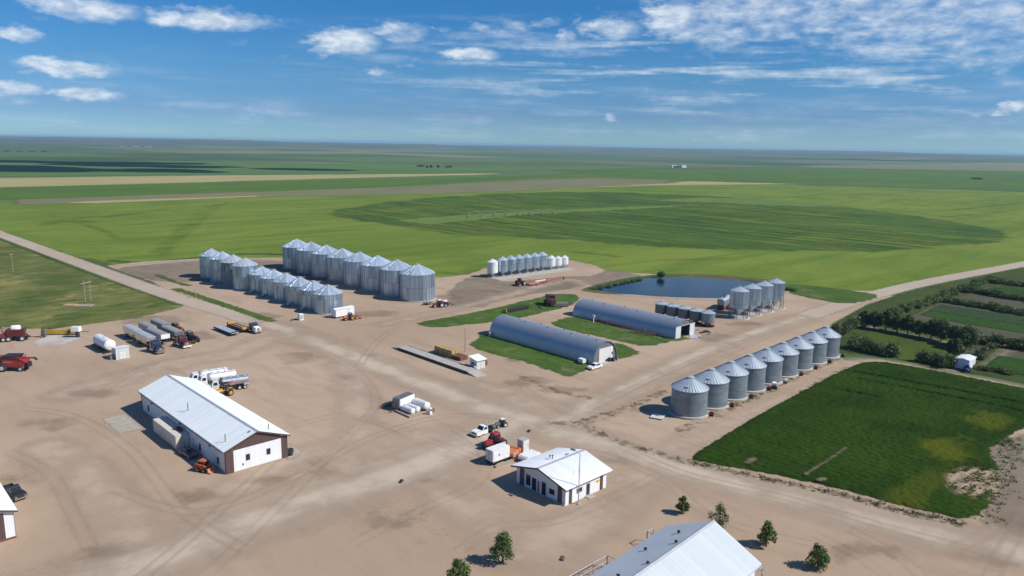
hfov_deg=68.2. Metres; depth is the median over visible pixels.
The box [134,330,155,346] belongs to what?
grain trailer
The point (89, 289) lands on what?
power pole
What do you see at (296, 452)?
concrete apron
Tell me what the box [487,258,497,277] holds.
hopper bin
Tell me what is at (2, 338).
tractor
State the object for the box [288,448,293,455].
tyre stack
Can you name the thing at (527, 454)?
covered trailer
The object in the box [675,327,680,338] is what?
sliding door
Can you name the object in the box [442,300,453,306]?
grain vac
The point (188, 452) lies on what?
car
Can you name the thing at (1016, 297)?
bush
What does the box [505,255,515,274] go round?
hopper bin
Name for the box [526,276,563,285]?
grain auger
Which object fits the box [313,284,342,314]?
grain bin
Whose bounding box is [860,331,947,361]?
mown lawn
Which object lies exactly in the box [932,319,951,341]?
shelter tree
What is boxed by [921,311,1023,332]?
vegetable bed
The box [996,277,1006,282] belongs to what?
bush
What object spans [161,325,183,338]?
grain trailer
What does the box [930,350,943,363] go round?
bush
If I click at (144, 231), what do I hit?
crop field
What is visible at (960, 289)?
bush
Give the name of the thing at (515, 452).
baler
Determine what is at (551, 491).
window
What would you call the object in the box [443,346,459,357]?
bale stack
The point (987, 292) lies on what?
bush
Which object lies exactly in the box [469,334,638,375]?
grass patch
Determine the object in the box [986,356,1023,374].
vegetable bed
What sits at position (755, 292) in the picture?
elevated bin
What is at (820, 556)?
young tree
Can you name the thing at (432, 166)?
farmstead
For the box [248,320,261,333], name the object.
semi tractor
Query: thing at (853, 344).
bush
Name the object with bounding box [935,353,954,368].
bush
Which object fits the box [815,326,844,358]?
grain bin
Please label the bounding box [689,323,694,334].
sliding door
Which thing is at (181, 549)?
dirt road
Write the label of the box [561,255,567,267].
hopper bin
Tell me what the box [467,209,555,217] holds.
pivot irrigator
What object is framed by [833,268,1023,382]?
garden ground
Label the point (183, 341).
semi tractor
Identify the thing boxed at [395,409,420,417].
timber skid
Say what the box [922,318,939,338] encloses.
shelter tree
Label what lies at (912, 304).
bush
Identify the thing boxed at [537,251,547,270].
hopper bin
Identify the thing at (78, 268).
road verge
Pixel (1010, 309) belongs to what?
bush
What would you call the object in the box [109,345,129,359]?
pump shed
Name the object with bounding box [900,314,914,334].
shelter tree
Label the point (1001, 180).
green field
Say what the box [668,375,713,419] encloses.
grain bin
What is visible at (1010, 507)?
bare soil
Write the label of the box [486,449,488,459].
door
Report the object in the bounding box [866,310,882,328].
shelter tree
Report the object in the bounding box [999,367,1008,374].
bush
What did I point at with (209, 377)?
tanker truck
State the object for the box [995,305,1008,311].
bush
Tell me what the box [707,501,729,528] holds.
young tree
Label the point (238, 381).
tanker truck
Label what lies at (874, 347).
bush
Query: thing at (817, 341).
grain bin
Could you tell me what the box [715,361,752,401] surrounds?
grain bin
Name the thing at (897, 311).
bush
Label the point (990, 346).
bush
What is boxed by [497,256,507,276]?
hopper bin
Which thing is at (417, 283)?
grain bin
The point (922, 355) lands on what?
bush
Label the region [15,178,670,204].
fallow field
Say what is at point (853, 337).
bush
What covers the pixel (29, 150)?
farmstead
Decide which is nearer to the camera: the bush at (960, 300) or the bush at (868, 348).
the bush at (868, 348)
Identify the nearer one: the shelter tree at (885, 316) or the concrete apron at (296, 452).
the concrete apron at (296, 452)
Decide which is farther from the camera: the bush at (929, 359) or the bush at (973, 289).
the bush at (973, 289)
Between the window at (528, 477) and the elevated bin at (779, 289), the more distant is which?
the elevated bin at (779, 289)
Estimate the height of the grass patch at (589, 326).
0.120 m
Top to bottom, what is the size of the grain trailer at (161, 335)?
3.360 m
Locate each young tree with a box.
[446,558,471,575]
[489,531,514,563]
[674,495,689,513]
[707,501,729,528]
[757,520,777,546]
[805,542,830,571]
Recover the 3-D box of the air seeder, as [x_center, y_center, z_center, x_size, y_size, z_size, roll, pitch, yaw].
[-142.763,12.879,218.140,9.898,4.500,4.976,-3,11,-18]
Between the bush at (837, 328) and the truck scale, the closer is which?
the truck scale
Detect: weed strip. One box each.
[524,377,962,525]
[678,359,838,430]
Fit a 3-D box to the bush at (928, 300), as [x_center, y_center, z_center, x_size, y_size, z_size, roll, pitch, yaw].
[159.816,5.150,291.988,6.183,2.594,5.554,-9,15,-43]
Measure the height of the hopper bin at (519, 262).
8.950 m
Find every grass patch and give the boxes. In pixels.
[418,294,578,326]
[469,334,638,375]
[551,316,687,345]
[788,284,876,302]
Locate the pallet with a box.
[650,413,664,419]
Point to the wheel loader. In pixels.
(225, 388)
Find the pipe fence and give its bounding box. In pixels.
[570,555,614,575]
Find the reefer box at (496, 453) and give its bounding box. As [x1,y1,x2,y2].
[486,442,509,464]
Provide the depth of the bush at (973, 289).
317.12 m
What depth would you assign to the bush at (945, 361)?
205.97 m
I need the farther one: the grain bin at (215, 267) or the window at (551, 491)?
the grain bin at (215, 267)
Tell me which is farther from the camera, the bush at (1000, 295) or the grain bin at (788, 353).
the bush at (1000, 295)
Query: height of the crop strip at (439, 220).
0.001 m
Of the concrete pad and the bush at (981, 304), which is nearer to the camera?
the bush at (981, 304)
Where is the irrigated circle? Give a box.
[335,192,1004,251]
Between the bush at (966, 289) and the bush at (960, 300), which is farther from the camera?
the bush at (966, 289)
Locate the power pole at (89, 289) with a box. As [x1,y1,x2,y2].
[81,279,91,301]
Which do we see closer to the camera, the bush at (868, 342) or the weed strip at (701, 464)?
the weed strip at (701, 464)
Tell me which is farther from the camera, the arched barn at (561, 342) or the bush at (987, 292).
the bush at (987, 292)
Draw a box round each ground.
[0,136,1023,387]
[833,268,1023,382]
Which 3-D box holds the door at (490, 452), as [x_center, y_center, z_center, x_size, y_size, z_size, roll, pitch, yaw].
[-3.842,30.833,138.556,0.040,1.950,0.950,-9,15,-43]
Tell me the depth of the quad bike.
206.99 m
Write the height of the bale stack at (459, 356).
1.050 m
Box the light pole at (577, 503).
[570,448,579,504]
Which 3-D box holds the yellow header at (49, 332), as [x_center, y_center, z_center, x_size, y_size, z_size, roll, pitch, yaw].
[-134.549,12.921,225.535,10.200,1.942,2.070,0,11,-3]
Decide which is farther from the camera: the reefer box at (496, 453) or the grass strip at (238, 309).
the grass strip at (238, 309)
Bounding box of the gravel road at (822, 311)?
[0,230,1023,329]
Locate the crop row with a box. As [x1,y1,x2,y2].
[831,370,1023,409]
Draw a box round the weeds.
[578,357,1023,524]
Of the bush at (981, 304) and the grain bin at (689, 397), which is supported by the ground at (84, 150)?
the bush at (981, 304)
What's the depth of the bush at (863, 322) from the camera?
250.38 m
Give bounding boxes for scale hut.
[468,354,486,368]
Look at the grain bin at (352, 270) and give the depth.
308.13 m
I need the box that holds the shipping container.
[153,416,189,449]
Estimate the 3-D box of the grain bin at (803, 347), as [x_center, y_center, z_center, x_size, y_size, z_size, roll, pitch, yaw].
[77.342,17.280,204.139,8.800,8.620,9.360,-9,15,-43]
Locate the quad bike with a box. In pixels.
[608,356,616,361]
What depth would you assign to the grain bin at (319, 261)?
327.08 m
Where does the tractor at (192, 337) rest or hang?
on the dirt patch
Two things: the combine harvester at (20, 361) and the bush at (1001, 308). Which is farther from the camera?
the bush at (1001, 308)
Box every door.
[119,350,126,358]
[176,436,182,448]
[182,434,188,446]
[233,438,281,471]
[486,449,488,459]
[489,450,492,461]
[532,477,535,490]
[541,481,545,495]
[586,482,589,495]
[599,346,610,362]
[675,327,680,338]
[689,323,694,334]
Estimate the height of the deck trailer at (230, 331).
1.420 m
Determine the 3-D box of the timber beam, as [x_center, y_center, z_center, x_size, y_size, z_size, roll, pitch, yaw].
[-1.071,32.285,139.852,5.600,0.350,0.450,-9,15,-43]
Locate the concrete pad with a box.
[485,267,573,279]
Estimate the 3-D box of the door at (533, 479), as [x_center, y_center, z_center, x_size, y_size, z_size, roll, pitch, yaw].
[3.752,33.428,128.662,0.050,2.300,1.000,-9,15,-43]
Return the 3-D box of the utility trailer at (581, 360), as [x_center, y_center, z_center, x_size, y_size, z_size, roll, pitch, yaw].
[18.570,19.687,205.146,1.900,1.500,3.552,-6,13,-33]
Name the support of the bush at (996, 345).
on the ground at (84, 150)
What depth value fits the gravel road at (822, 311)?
316.80 m
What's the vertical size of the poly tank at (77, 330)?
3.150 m
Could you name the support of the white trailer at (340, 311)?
on the dirt yard at (164, 482)
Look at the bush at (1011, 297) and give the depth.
304.96 m
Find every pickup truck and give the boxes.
[3,483,27,501]
[470,423,497,436]
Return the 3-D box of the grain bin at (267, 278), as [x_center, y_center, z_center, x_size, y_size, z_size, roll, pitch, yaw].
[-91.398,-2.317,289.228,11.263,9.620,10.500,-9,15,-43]
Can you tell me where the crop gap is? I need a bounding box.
[745,448,844,480]
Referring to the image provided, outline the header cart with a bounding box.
[553,302,568,306]
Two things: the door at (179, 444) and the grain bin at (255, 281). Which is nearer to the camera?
the door at (179, 444)
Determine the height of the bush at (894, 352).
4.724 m
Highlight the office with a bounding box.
[511,447,612,505]
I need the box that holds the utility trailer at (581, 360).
[577,357,585,363]
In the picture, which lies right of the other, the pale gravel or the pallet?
the pallet
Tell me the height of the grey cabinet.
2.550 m
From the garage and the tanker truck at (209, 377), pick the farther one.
the tanker truck at (209, 377)
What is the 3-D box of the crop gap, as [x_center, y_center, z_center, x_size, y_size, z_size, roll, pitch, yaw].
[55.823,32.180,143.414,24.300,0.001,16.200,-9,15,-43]
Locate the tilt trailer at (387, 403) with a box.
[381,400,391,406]
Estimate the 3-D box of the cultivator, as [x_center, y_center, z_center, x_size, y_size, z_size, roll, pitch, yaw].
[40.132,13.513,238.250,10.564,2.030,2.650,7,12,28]
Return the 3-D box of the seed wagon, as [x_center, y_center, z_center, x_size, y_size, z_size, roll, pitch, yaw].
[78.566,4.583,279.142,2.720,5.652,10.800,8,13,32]
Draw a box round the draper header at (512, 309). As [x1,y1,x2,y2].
[503,304,528,311]
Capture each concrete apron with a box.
[104,413,143,433]
[287,444,300,458]
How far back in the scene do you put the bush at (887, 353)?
216.10 m
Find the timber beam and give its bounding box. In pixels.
[494,457,517,467]
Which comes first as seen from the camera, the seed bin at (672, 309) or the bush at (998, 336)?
the bush at (998, 336)
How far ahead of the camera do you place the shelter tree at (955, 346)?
215.71 m
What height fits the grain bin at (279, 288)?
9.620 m
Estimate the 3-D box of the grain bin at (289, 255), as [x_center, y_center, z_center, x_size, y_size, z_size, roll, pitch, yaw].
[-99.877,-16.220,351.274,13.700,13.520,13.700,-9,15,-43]
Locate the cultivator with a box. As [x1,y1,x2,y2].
[623,329,655,335]
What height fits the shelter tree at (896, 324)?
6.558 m
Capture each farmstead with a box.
[3,150,47,151]
[426,164,440,167]
[670,165,686,167]
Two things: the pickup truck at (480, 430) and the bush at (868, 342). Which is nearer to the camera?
the pickup truck at (480, 430)
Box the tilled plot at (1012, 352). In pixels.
[912,285,1023,361]
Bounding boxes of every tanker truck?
[187,367,227,378]
[197,369,235,383]
[206,374,248,389]
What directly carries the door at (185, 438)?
in the shipping container
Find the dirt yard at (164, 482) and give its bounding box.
[0,258,1023,575]
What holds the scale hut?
on the dirt yard at (164, 482)
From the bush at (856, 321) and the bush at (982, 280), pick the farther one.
the bush at (982, 280)
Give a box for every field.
[0,163,701,176]
[0,167,1023,199]
[0,173,779,202]
[0,183,1023,290]
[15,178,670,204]
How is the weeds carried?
on the crop plot at (909, 446)
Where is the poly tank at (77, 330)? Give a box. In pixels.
[65,326,88,336]
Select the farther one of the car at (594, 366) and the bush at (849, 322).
the bush at (849, 322)
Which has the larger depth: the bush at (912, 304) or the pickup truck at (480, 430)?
the bush at (912, 304)
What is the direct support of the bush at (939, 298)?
on the ground at (84, 150)
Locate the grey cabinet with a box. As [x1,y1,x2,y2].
[517,436,528,452]
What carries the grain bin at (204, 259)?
on the bare soil
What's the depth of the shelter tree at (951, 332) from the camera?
229.68 m
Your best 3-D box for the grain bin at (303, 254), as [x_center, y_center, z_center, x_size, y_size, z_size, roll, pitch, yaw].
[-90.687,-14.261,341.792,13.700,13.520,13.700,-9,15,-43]
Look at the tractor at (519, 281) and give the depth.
316.00 m
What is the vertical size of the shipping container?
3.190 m
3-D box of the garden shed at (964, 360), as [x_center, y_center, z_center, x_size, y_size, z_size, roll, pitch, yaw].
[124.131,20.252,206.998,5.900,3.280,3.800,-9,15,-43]
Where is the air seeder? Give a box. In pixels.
[0,325,34,341]
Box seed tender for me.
[41,327,46,337]
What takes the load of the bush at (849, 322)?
on the ground at (84, 150)
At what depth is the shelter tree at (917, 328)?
238.97 m
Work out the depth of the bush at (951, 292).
309.85 m
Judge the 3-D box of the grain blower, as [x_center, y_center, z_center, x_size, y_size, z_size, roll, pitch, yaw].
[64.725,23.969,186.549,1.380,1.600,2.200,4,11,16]
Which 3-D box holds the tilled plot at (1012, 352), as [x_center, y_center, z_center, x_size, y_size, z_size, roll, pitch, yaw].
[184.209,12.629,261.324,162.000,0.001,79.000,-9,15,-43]
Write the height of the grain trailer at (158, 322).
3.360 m
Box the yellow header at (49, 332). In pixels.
[46,329,74,334]
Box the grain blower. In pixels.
[771,381,776,389]
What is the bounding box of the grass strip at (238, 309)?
[155,275,276,321]
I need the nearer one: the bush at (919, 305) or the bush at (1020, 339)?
the bush at (1020, 339)
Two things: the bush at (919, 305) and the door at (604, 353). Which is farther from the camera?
the bush at (919, 305)
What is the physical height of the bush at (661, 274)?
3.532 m
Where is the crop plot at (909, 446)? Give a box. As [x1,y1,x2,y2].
[692,361,1023,517]
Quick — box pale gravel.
[35,334,79,345]
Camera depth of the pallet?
164.71 m
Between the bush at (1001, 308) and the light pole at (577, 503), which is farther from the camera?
the bush at (1001, 308)
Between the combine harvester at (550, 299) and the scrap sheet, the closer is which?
the scrap sheet
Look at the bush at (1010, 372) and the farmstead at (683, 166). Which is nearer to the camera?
the bush at (1010, 372)
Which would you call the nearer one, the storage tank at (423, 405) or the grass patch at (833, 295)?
the storage tank at (423, 405)
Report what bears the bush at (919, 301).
on the ground at (84, 150)
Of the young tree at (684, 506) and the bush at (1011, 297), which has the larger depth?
the bush at (1011, 297)
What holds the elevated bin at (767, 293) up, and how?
on the dirt yard at (164, 482)
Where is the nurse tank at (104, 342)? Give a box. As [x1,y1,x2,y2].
[91,334,115,352]
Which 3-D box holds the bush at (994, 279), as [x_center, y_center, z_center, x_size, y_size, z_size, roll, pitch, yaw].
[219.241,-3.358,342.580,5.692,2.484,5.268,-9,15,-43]
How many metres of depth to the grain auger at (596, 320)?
248.93 m
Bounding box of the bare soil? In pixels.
[118,259,1023,536]
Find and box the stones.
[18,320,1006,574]
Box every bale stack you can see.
[434,344,449,354]
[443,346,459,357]
[451,353,467,360]
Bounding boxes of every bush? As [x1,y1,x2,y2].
[657,271,664,277]
[830,322,842,334]
[841,323,851,333]
[842,319,853,330]
[844,316,860,327]
[846,339,861,349]
[847,333,861,345]
[856,336,870,349]
[858,316,871,326]
[859,339,873,351]
[863,342,885,354]
[870,339,887,354]
[882,345,902,356]
[885,307,903,313]
[885,340,899,356]
[891,306,904,313]
[898,303,914,311]
[905,301,914,307]
[911,299,928,306]
[914,302,925,308]
[914,349,931,361]
[921,298,932,305]
[924,352,938,364]
[925,295,943,302]
[927,295,939,302]
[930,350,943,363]
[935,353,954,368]
[938,353,957,367]
[939,289,955,295]
[942,295,952,302]
[944,297,965,303]
[950,286,962,291]
[955,298,968,304]
[961,285,970,292]
[961,299,977,306]
[967,285,976,292]
[969,281,982,286]
[970,300,989,307]
[975,349,986,354]
[975,365,984,370]
[976,278,987,284]
[977,353,987,358]
[979,334,988,342]
[981,289,990,294]
[981,345,988,352]
[985,335,1002,343]
[985,343,994,349]
[986,301,1000,308]
[986,342,1000,347]
[989,277,998,282]
[989,366,1001,371]
[990,289,1006,295]
[990,332,1004,343]
[992,293,1006,298]
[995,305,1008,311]
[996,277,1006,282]
[998,337,1016,348]
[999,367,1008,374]
[1000,305,1016,312]
[1002,370,1014,375]
[1003,294,1015,299]
[1003,339,1023,348]
[1004,281,1018,285]
[1010,293,1022,299]
[1015,337,1023,348]
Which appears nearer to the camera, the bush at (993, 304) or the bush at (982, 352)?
the bush at (982, 352)
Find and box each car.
[178,446,198,458]
[587,362,602,369]
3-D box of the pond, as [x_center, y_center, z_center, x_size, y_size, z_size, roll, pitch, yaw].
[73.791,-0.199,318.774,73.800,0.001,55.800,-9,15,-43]
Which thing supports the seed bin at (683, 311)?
on the dirt yard at (164, 482)
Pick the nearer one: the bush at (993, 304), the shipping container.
the shipping container
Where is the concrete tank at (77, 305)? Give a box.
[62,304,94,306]
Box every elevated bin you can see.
[725,286,749,319]
[741,283,762,316]
[752,280,774,312]
[765,278,785,309]
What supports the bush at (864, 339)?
on the ground at (84, 150)
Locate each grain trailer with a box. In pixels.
[122,324,141,337]
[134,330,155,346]
[138,321,156,331]
[146,327,169,342]
[150,318,169,329]
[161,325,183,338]
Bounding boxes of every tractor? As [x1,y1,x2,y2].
[0,333,6,341]
[146,339,165,353]
[171,322,184,331]
[173,335,191,348]
[182,330,199,343]
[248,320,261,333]
[343,312,354,320]
[432,299,443,307]
[482,431,506,447]
[495,418,507,428]
[515,278,524,285]
[963,364,970,372]
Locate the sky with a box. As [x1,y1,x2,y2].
[0,0,1023,154]
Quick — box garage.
[0,483,17,541]
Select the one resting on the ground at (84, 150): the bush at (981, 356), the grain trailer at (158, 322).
the bush at (981, 356)
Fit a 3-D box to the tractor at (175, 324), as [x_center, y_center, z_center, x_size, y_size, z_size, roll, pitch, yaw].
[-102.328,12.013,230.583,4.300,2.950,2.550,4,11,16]
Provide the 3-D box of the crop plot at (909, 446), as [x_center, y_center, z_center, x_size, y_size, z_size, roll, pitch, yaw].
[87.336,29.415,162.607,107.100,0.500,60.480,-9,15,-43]
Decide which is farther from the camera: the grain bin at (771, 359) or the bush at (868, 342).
the bush at (868, 342)
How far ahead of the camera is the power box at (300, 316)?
248.49 m
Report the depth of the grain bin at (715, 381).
170.31 m
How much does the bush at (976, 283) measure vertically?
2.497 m
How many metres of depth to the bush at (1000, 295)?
307.43 m
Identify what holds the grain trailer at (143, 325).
on the dirt yard at (164, 482)
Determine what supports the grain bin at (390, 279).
on the dirt yard at (164, 482)
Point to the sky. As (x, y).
(910, 76)
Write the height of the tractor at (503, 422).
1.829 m
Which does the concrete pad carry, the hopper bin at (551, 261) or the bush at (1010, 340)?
the hopper bin at (551, 261)
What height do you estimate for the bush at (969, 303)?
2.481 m
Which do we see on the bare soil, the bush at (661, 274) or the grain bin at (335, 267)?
the grain bin at (335, 267)
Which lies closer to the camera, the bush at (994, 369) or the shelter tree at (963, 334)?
the bush at (994, 369)
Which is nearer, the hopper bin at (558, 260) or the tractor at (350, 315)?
the tractor at (350, 315)
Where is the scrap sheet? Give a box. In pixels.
[690,334,702,338]
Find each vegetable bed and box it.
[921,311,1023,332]
[929,304,1023,324]
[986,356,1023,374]
[988,286,1023,293]
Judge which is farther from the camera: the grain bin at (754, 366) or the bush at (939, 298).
the bush at (939, 298)
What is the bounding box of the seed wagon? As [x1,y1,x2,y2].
[717,294,729,309]
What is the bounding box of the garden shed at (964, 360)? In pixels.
[955,354,975,369]
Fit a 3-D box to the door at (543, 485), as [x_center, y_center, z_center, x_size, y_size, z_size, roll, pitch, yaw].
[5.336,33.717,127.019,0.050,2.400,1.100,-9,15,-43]
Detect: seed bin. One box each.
[655,301,668,314]
[666,303,679,316]
[677,305,691,320]
[689,307,702,324]
[700,310,714,327]
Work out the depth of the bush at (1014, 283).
336.73 m
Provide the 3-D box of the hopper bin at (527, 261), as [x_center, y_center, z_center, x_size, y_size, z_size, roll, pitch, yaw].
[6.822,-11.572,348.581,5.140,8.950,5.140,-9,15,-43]
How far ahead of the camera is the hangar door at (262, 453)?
136.62 m
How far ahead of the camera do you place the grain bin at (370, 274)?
298.67 m
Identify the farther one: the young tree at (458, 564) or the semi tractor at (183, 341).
the semi tractor at (183, 341)
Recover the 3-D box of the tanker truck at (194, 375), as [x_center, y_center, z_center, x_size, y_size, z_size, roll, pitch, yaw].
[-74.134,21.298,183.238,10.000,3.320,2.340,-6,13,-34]
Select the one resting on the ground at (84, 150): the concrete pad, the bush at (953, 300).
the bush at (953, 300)
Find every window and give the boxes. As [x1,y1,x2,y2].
[525,473,530,486]
[549,488,554,494]
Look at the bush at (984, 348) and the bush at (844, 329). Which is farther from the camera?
the bush at (844, 329)
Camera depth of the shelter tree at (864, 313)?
251.74 m
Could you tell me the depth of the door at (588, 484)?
127.34 m
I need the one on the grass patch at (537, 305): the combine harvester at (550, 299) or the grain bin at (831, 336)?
the combine harvester at (550, 299)
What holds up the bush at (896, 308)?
on the ground at (84, 150)
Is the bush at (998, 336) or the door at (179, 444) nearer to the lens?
the door at (179, 444)
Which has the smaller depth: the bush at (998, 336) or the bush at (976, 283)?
the bush at (998, 336)
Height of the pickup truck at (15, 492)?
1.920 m
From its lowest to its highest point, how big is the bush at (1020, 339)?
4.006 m
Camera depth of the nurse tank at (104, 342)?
207.88 m
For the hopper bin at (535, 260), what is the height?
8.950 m
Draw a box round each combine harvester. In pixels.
[0,353,37,371]
[543,294,555,305]
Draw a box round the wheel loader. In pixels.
[216,382,233,395]
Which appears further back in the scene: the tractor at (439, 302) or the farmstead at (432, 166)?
the farmstead at (432, 166)
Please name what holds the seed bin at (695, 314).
on the dirt patch
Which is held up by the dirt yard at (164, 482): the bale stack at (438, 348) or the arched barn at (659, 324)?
the bale stack at (438, 348)
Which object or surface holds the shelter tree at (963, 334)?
on the ground at (84, 150)
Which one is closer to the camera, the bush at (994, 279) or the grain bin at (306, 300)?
the grain bin at (306, 300)
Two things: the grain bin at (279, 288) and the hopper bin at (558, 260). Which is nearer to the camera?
the grain bin at (279, 288)
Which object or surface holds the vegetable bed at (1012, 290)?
on the garden ground at (1017, 275)
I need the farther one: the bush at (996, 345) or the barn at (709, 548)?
the bush at (996, 345)
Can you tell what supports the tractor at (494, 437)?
on the dirt road at (181, 549)
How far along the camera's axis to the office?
128.24 m
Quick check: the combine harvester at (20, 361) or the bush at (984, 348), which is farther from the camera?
the bush at (984, 348)
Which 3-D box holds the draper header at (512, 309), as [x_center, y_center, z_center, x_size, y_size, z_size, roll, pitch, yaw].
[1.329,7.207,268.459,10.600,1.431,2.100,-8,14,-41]
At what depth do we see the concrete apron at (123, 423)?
156.03 m
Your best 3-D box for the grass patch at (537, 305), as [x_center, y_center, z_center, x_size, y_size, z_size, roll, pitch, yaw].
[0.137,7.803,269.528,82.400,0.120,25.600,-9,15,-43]
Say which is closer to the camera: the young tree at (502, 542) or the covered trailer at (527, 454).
the young tree at (502, 542)
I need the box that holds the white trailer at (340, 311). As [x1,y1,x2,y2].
[331,305,353,317]
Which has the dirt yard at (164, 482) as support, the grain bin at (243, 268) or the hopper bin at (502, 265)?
the grain bin at (243, 268)
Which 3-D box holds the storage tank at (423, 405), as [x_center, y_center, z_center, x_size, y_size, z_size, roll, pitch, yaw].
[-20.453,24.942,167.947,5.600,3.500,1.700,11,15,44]
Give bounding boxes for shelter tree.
[858,310,869,323]
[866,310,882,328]
[878,310,894,330]
[888,314,905,332]
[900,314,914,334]
[910,320,926,336]
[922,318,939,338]
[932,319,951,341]
[945,338,966,355]
[947,324,961,339]
[953,324,983,349]
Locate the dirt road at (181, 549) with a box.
[70,316,1023,575]
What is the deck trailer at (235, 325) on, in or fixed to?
on the dirt patch
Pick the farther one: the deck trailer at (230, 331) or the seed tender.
the deck trailer at (230, 331)
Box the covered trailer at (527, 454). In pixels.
[518,449,540,460]
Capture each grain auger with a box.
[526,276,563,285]
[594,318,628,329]
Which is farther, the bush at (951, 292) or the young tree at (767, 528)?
the bush at (951, 292)
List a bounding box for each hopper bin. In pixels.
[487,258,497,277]
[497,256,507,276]
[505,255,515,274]
[513,254,523,273]
[521,253,531,272]
[529,252,539,271]
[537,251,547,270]
[547,255,554,269]
[554,255,561,268]
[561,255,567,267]
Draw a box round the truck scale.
[391,345,485,377]
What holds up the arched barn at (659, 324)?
on the dirt patch
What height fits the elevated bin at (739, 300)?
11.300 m
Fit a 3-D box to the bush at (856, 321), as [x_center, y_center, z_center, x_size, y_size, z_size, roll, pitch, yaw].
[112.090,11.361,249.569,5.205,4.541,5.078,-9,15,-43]
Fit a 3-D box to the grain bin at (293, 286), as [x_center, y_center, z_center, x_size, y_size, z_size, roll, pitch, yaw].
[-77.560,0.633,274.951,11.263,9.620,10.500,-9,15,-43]
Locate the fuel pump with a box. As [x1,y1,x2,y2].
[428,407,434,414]
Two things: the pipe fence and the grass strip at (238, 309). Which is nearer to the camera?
the pipe fence
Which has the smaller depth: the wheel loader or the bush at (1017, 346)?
the wheel loader
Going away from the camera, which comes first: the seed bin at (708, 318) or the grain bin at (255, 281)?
the seed bin at (708, 318)
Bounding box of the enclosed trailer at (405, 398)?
[391,392,414,412]
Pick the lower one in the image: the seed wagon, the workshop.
the workshop
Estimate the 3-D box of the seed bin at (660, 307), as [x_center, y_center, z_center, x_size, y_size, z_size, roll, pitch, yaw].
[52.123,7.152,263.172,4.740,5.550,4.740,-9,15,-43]
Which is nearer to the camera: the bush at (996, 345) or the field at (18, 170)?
the bush at (996, 345)
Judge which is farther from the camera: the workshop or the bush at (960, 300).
the bush at (960, 300)
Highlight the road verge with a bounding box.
[0,238,281,304]
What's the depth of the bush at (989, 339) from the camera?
230.98 m
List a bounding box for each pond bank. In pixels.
[581,274,787,293]
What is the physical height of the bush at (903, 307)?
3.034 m
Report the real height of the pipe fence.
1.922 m
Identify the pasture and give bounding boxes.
[0,241,181,328]
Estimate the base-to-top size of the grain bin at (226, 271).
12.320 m
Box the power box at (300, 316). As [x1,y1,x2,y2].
[297,313,303,320]
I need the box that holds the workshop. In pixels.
[138,374,290,474]
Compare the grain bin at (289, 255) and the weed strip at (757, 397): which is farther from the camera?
the grain bin at (289, 255)
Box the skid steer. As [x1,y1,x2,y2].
[195,458,217,473]
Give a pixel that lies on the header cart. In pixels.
(557, 304)
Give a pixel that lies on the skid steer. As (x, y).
(203, 465)
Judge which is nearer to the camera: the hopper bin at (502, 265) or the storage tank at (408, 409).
the storage tank at (408, 409)
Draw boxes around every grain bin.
[199,248,218,278]
[209,251,230,282]
[220,254,241,286]
[232,258,257,290]
[249,266,270,292]
[260,269,282,296]
[272,273,295,300]
[282,239,306,269]
[285,276,309,305]
[296,242,321,273]
[299,280,323,309]
[311,245,336,277]
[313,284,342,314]
[327,248,353,281]
[343,252,371,286]
[361,255,390,291]
[380,259,410,296]
[399,264,435,302]
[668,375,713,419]
[693,368,733,410]
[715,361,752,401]
[733,354,770,393]
[752,347,787,385]
[768,342,802,378]
[785,336,817,371]
[801,331,831,364]
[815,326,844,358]
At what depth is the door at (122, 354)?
201.71 m
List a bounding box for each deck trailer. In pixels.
[213,325,238,334]
[227,321,247,331]
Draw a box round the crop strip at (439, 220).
[397,197,831,224]
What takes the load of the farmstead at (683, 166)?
on the ground at (84, 150)
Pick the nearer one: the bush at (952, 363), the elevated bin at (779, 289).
the bush at (952, 363)
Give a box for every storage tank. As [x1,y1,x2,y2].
[401,404,414,413]
[406,402,419,411]
[411,397,429,410]
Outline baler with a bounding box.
[508,446,521,458]
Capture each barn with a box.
[488,315,616,364]
[572,298,694,338]
[590,520,761,575]
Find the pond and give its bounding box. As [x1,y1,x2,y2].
[595,277,753,297]

